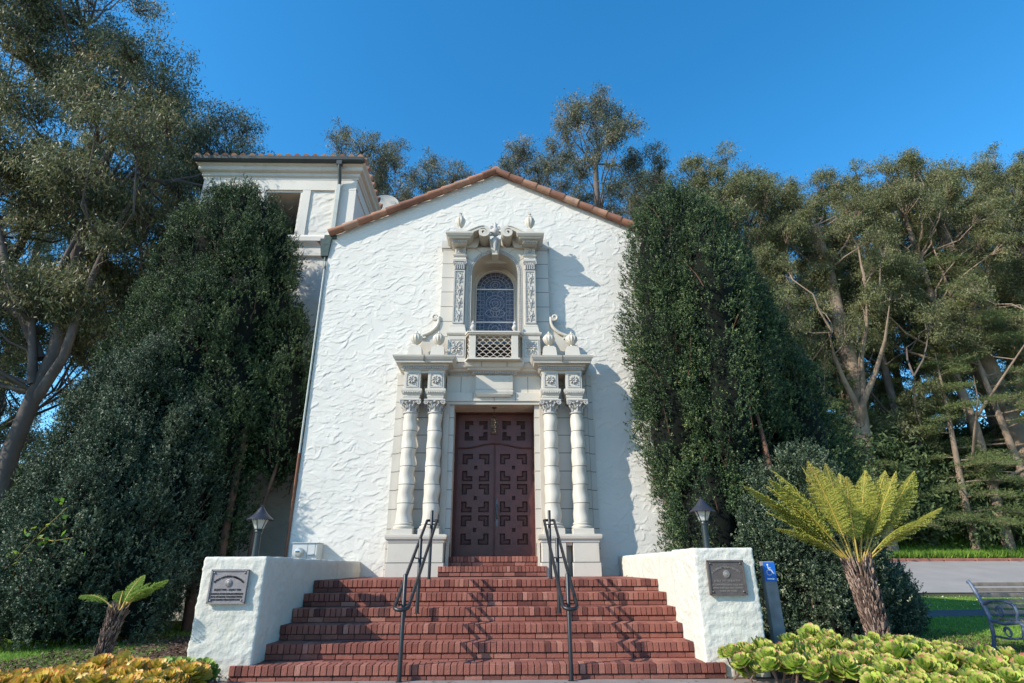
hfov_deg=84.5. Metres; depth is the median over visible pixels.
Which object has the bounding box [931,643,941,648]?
succulent
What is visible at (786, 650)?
succulent
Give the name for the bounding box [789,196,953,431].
eucalyptus tree
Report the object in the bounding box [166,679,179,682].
succulent
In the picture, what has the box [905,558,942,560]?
kerb stone
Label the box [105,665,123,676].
succulent
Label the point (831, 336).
eucalyptus tree
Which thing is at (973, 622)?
side lawn
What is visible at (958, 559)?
kerb stone
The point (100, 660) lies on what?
succulent
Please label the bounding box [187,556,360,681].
stair wall
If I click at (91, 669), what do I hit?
succulent
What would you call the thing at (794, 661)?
succulent
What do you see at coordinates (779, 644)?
succulent
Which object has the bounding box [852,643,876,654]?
succulent
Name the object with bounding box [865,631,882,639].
succulent
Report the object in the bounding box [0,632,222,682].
mulch litter
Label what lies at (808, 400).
yew tree
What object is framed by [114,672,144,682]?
succulent
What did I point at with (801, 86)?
sky
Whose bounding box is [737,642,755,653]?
succulent
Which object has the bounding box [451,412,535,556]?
door
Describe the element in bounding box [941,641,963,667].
succulent
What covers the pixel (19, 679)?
succulent
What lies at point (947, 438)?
wild shrub
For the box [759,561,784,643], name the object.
sign post
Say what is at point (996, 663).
succulent
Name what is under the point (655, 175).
eucalyptus tree
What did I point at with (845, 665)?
succulent
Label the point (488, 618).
brick steps
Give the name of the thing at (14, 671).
succulent
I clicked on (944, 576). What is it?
road
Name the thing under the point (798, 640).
succulent
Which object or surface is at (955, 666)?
succulent
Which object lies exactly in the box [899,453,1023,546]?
wild shrub
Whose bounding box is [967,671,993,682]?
succulent
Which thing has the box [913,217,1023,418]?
eucalyptus tree
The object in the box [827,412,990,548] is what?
wild shrub
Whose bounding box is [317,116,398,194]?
eucalyptus tree
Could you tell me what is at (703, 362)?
yew tree
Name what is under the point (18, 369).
eucalyptus tree
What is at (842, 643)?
succulent
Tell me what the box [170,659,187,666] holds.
succulent
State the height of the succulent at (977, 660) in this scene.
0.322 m
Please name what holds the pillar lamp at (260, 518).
on the stair wall at (225, 637)
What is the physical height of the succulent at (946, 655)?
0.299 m
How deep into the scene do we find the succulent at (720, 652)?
6.17 m
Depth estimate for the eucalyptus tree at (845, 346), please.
36.73 m
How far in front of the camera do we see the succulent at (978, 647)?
5.76 m
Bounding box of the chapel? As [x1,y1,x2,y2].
[162,153,679,620]
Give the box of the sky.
[0,0,1023,462]
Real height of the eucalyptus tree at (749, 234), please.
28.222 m
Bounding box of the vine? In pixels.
[5,498,85,598]
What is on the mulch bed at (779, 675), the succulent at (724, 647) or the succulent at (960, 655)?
the succulent at (724, 647)
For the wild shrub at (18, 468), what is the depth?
21.03 m
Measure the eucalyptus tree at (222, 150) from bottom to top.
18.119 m
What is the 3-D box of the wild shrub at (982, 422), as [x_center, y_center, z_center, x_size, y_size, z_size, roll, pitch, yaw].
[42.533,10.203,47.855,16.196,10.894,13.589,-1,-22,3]
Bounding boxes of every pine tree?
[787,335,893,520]
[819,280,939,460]
[825,369,953,531]
[899,233,1023,490]
[901,352,1023,550]
[1001,351,1023,468]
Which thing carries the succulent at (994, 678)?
on the walkway
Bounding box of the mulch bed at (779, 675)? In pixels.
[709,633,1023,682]
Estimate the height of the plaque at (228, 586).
0.366 m
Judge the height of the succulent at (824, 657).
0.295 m
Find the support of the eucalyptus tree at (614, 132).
on the ground at (967, 594)
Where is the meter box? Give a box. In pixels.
[291,542,323,559]
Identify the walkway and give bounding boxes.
[217,679,823,682]
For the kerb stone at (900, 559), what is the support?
on the ground at (967, 594)
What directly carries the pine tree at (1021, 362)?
on the ground at (967, 594)
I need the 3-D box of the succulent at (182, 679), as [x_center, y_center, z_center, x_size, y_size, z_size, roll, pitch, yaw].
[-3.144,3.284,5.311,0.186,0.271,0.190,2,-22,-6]
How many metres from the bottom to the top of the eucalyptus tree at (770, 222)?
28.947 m
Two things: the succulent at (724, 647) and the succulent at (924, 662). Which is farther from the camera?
the succulent at (724, 647)
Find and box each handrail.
[393,510,437,682]
[543,510,578,680]
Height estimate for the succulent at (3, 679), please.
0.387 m
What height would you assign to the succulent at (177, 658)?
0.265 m
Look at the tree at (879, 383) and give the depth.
38.34 m
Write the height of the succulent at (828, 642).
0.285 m
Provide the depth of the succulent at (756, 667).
5.60 m
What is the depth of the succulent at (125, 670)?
5.22 m
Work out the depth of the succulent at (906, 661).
5.37 m
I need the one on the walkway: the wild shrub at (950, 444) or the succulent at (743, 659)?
the succulent at (743, 659)
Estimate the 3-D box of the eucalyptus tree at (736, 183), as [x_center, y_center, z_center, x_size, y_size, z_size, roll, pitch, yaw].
[14.707,-0.918,37.480,9.307,28.758,11.518,-7,-23,18]
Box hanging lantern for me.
[490,407,497,434]
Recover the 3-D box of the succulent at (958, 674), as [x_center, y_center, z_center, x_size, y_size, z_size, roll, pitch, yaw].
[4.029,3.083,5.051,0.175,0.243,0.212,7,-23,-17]
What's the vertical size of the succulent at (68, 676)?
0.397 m
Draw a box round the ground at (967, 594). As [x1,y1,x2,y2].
[25,463,1023,596]
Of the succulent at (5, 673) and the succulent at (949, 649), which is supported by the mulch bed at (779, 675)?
the succulent at (949, 649)
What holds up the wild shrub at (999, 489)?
on the ground at (967, 594)
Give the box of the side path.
[926,609,1023,616]
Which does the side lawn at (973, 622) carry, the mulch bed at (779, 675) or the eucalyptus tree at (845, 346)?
the mulch bed at (779, 675)
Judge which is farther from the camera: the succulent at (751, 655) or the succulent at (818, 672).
the succulent at (751, 655)
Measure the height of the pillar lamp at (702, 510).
0.710 m
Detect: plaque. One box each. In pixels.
[206,569,249,603]
[706,560,747,595]
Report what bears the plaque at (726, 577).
attached to the stair wall at (709, 622)
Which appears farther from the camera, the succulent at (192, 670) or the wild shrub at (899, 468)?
the wild shrub at (899, 468)
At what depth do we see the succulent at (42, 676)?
4.84 m
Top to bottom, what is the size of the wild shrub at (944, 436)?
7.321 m
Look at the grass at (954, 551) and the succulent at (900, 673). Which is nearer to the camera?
the succulent at (900, 673)
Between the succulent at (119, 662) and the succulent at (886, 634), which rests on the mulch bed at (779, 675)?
the succulent at (886, 634)
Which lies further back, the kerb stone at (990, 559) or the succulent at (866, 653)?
the kerb stone at (990, 559)
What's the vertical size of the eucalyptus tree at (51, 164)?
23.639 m
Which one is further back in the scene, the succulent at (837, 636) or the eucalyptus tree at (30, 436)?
the eucalyptus tree at (30, 436)
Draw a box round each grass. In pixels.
[886,528,1023,558]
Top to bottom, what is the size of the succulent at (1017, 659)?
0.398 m
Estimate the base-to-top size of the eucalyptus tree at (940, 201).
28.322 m
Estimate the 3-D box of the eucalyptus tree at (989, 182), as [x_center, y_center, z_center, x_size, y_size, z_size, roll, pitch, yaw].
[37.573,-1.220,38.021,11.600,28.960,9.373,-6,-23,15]
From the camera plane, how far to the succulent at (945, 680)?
4.80 m
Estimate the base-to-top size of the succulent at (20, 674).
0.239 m
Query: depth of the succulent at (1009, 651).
5.68 m
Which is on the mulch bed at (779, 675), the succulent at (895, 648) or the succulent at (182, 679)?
the succulent at (895, 648)
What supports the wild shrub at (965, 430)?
on the ground at (967, 594)
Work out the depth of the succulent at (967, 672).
4.98 m
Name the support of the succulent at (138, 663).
on the walkway
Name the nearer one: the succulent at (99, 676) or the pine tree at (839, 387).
the succulent at (99, 676)
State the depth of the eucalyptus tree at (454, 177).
39.24 m
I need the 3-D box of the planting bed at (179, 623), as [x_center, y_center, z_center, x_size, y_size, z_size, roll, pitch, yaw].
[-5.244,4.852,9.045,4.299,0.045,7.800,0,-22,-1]
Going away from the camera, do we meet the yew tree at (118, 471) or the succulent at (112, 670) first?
the succulent at (112, 670)
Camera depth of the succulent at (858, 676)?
5.22 m
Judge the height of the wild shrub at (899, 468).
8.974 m
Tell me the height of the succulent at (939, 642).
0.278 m
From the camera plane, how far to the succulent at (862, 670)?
5.11 m
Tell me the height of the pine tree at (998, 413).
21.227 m
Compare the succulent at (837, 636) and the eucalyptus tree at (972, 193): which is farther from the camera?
the eucalyptus tree at (972, 193)
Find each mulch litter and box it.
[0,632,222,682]
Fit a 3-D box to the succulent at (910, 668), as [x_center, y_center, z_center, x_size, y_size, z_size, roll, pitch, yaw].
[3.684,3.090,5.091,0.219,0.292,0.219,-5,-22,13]
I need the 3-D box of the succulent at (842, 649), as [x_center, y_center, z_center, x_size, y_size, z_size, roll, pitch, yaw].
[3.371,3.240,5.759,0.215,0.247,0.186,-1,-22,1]
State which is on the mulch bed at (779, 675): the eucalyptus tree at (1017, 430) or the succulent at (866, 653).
the succulent at (866, 653)
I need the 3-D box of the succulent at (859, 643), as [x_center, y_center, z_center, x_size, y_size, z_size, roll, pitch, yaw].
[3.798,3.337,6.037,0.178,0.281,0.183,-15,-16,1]
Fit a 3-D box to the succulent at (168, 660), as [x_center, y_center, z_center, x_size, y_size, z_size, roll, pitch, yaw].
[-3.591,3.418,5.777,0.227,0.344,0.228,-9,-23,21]
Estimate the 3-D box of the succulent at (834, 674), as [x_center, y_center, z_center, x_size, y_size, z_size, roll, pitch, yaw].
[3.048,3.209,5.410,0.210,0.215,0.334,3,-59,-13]
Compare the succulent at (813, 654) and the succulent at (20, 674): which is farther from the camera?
the succulent at (813, 654)
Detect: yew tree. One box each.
[0,326,231,652]
[37,173,318,632]
[610,177,808,560]
[734,247,880,495]
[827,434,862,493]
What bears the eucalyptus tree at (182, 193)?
on the ground at (967, 594)
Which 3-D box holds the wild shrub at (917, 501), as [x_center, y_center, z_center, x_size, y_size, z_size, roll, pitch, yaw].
[20.030,9.381,36.815,10.690,7.642,10.128,-16,-27,34]
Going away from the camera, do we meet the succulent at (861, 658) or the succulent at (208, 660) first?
the succulent at (861, 658)
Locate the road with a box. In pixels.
[890,561,1023,592]
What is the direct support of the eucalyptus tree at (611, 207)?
on the ground at (967, 594)
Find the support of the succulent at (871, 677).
on the walkway
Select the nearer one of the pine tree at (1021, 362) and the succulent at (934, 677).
the succulent at (934, 677)
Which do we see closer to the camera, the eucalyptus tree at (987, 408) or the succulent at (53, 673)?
the succulent at (53, 673)
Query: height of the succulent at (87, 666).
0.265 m
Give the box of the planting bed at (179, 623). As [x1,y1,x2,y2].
[144,621,227,682]
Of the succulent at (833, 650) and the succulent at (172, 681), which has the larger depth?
the succulent at (833, 650)
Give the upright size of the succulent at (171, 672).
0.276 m
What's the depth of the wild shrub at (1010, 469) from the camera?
35.67 m
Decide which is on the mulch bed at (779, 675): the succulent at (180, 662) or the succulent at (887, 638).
the succulent at (887, 638)
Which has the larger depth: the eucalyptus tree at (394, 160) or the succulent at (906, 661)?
the eucalyptus tree at (394, 160)
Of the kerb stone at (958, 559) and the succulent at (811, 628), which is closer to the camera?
the succulent at (811, 628)
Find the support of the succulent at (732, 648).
on the walkway
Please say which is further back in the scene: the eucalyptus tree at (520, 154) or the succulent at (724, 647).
the eucalyptus tree at (520, 154)
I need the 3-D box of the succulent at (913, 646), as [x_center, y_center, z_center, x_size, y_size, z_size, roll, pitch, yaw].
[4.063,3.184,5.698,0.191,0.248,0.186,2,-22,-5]
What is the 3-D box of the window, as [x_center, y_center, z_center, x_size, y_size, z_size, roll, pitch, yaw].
[-0.409,-0.541,13.543,1.140,2.789,0.123,0,-22,-1]
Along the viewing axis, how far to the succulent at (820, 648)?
5.70 m
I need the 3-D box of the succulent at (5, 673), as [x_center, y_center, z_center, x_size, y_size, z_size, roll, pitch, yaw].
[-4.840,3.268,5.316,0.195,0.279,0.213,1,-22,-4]
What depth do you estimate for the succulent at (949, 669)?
5.10 m
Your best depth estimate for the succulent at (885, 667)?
5.07 m
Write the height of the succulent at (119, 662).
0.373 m
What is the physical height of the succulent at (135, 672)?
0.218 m
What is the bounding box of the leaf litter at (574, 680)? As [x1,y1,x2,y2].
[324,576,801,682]
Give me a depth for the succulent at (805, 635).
6.37 m
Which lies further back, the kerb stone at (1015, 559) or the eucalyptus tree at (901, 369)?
the eucalyptus tree at (901, 369)
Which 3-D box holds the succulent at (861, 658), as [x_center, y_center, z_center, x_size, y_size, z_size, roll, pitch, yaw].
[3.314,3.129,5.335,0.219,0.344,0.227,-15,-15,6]
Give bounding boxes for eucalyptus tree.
[0,0,234,513]
[0,128,118,463]
[0,131,122,469]
[0,175,180,497]
[44,70,275,395]
[56,144,202,423]
[182,120,256,192]
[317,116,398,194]
[368,136,424,201]
[389,145,475,201]
[482,131,587,200]
[533,159,620,212]
[550,80,662,217]
[602,139,699,220]
[629,166,671,222]
[668,139,823,379]
[680,182,789,299]
[707,163,844,396]
[722,169,843,391]
[756,174,917,551]
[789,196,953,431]
[793,245,881,405]
[800,158,983,545]
[823,142,1023,549]
[826,180,967,446]
[867,246,1000,437]
[873,149,1023,462]
[883,165,1023,451]
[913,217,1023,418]
[920,145,1023,422]
[953,139,1023,395]
[1003,187,1023,290]
[1005,148,1023,297]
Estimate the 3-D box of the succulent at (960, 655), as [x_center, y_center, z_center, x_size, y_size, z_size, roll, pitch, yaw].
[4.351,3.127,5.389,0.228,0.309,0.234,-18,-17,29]
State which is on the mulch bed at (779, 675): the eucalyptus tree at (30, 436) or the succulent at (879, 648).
the succulent at (879, 648)
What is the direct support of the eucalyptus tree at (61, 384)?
on the ground at (967, 594)
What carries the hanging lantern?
hanging from the chapel
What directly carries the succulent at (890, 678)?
on the walkway
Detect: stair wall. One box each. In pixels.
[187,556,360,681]
[618,548,770,676]
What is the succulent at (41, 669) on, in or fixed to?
on the planting bed at (179, 623)
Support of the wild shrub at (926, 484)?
on the ground at (967, 594)
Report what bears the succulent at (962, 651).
on the mulch bed at (779, 675)
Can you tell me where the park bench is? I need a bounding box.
[966,580,1023,649]
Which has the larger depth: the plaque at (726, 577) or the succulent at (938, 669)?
the plaque at (726, 577)
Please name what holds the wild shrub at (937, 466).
on the ground at (967, 594)
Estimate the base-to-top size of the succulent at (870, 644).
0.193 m
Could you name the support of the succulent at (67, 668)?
on the walkway
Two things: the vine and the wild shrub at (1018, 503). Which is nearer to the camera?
the vine
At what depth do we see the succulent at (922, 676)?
4.81 m
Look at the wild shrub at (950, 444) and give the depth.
41.15 m
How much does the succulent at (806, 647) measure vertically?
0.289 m
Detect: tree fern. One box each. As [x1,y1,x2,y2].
[79,575,168,655]
[742,461,942,650]
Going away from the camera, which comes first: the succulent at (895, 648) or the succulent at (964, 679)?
the succulent at (964, 679)
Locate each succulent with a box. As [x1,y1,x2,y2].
[0,671,12,680]
[0,673,10,682]
[6,671,31,681]
[9,673,30,682]
[10,667,30,674]
[24,668,49,682]
[30,667,52,672]
[46,669,59,682]
[49,669,87,682]
[53,661,75,670]
[60,666,82,671]
[75,662,96,672]
[81,670,108,682]
[82,666,101,673]
[86,653,113,667]
[101,674,123,682]
[104,650,139,667]
[105,658,132,668]
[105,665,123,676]
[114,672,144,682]
[116,665,142,677]
[123,671,143,676]
[129,657,150,672]
[140,677,160,682]
[143,657,150,670]
[143,667,166,678]
[144,658,170,671]
[150,676,167,682]
[162,656,173,663]
[163,666,183,680]
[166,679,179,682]
[170,656,181,660]
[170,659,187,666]
[172,674,188,682]
[177,661,204,682]
[182,656,195,662]
[192,660,212,682]
[196,657,213,671]
[204,661,220,682]
[717,645,729,664]
[722,643,730,657]
[723,643,741,674]
[730,650,754,680]
[730,652,754,682]
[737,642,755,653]
[747,652,760,678]
[749,663,762,679]
[750,635,770,648]
[754,646,781,681]
[759,656,781,682]
[767,643,779,650]
[775,654,793,682]
[776,642,787,650]
[781,632,798,641]
[781,646,793,654]
[782,652,807,682]
[783,641,793,649]
[792,638,807,648]
[796,641,817,655]
[797,622,820,637]
[800,632,812,638]
[801,658,829,682]
[802,650,824,680]
[807,638,815,645]
[814,642,830,657]
[815,628,834,640]
[818,653,831,660]
[819,636,838,648]
[822,659,845,682]
[827,633,843,640]
[829,647,841,658]
[830,651,860,682]
[833,638,853,650]
[835,645,848,652]
[848,634,877,654]
[851,651,870,665]
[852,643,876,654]
[855,638,868,646]
[855,650,872,662]
[855,664,874,679]
[858,666,874,677]
[859,671,881,682]
[862,641,875,652]
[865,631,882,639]
[871,637,881,643]
[872,660,896,675]
[873,644,891,654]
[873,653,897,662]
[879,657,906,671]
[879,674,903,682]
[881,633,893,641]
[883,634,892,640]
[883,639,913,659]
[888,670,906,678]
[894,634,910,658]
[896,677,907,682]
[898,658,912,666]
[904,642,923,657]
[904,665,925,673]
[905,635,915,639]
[906,638,933,652]
[906,671,932,682]
[906,676,923,682]
[908,651,939,662]
[911,654,940,673]
[915,638,931,643]
[926,671,943,682]
[930,665,948,673]
[931,640,943,644]
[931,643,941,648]
[934,649,958,664]
[937,658,957,669]
[937,678,955,682]
[938,646,955,652]
[940,662,956,676]
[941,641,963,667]
[941,673,960,682]
[951,649,973,666]
[951,651,968,665]
[954,670,963,676]
[956,676,967,682]
[959,668,973,676]
[962,662,980,670]
[963,653,990,670]
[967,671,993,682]
[973,643,994,653]
[978,655,1010,673]
[980,649,1009,664]
[980,671,1003,682]
[995,666,1023,682]
[996,645,1018,662]
[1010,652,1023,665]
[1010,664,1023,674]
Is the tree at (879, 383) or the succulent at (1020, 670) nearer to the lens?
the succulent at (1020, 670)
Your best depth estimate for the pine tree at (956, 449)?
33.13 m
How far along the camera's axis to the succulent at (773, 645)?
5.97 m
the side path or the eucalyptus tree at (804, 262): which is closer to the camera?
the side path
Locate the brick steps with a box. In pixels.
[228,556,726,681]
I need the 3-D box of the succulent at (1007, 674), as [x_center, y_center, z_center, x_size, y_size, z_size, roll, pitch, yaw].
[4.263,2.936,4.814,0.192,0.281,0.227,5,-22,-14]
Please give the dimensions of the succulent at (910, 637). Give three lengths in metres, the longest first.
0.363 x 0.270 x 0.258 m
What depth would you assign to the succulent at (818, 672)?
5.28 m
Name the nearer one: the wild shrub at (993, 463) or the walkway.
the walkway
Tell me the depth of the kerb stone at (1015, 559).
30.33 m
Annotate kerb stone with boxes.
[887,558,905,561]
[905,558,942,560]
[943,558,974,560]
[974,558,1007,560]
[1008,558,1023,560]
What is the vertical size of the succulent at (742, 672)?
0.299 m
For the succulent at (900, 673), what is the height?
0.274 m
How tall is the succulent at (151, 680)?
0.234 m
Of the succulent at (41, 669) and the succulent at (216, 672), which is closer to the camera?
the succulent at (41, 669)
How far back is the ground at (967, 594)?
21.96 m
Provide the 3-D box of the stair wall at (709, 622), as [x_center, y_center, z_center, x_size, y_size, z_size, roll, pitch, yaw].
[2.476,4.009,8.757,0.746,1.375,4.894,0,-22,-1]
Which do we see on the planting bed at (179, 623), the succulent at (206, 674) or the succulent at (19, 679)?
the succulent at (206, 674)
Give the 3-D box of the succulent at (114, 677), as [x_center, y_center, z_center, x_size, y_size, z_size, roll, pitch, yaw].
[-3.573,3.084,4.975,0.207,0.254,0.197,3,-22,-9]
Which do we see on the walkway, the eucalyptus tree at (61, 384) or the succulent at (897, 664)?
the succulent at (897, 664)
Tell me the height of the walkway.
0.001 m
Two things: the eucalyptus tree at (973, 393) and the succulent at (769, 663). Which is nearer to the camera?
the succulent at (769, 663)
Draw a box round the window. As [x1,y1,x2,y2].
[473,267,516,343]
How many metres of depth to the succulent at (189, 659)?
5.88 m
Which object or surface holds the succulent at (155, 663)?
on the walkway
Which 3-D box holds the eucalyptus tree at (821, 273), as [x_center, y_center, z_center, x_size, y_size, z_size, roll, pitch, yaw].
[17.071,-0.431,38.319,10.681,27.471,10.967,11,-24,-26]
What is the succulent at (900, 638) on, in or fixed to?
on the mulch bed at (779, 675)
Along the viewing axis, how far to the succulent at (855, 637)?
6.23 m
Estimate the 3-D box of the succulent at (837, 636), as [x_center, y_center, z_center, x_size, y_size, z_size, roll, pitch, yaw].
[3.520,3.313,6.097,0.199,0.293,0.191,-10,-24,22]
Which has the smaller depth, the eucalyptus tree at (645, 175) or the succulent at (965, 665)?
the succulent at (965, 665)
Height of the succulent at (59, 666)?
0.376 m
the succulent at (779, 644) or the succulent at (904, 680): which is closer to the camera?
the succulent at (904, 680)
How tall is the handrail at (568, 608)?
1.988 m
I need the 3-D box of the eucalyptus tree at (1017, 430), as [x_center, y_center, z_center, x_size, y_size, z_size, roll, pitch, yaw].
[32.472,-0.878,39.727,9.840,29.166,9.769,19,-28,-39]
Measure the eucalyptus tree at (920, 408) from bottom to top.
28.246 m
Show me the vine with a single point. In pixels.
(63, 517)
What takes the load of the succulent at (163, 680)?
on the walkway
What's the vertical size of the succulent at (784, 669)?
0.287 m
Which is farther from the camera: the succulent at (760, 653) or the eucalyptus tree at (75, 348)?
the eucalyptus tree at (75, 348)
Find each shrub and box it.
[12,448,48,491]
[725,431,927,639]
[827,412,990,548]
[839,415,1023,552]
[839,425,987,448]
[839,427,1018,540]
[846,434,922,521]
[884,551,932,634]
[896,473,962,548]
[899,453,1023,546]
[918,417,1007,447]
[919,431,964,443]
[934,418,1005,456]
[934,431,991,461]
[942,461,1016,535]
[949,445,1017,476]
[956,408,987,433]
[965,474,1023,546]
[988,434,1019,497]
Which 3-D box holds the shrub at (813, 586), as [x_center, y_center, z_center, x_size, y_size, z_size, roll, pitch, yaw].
[5.321,3.714,9.699,3.859,4.352,2.426,6,-23,-16]
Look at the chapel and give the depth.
12.49 m
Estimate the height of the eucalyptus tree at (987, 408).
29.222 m
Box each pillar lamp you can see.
[246,505,273,556]
[689,497,715,547]
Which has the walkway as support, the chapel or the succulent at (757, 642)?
the succulent at (757, 642)
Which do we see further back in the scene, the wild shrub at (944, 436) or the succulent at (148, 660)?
the wild shrub at (944, 436)
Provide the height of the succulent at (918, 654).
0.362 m
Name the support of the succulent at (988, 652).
on the mulch bed at (779, 675)
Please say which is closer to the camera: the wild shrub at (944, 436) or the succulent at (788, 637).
the succulent at (788, 637)
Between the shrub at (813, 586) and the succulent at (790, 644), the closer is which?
the succulent at (790, 644)
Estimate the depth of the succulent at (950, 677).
4.95 m
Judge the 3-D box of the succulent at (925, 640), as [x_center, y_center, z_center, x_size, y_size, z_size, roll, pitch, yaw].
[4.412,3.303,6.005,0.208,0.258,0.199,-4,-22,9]
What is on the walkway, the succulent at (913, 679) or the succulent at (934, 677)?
the succulent at (913, 679)
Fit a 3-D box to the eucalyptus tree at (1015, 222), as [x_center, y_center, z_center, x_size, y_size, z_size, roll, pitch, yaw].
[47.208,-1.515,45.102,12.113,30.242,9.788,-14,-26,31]
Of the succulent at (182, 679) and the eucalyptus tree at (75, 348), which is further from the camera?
the eucalyptus tree at (75, 348)
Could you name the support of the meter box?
attached to the chapel
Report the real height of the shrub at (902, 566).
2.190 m
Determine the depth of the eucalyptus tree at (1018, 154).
44.33 m
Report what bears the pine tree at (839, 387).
on the ground at (967, 594)
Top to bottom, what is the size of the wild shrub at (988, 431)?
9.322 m
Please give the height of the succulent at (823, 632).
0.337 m
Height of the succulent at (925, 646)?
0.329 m
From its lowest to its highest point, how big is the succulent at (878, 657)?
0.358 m
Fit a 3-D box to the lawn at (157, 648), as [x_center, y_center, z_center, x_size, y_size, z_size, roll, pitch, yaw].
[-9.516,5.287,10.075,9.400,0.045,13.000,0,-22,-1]
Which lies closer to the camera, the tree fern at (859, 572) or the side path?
the tree fern at (859, 572)
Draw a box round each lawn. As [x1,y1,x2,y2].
[0,620,193,670]
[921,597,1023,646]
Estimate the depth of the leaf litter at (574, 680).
6.04 m
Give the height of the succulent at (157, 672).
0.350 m
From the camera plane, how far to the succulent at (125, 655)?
5.74 m
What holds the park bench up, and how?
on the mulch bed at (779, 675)

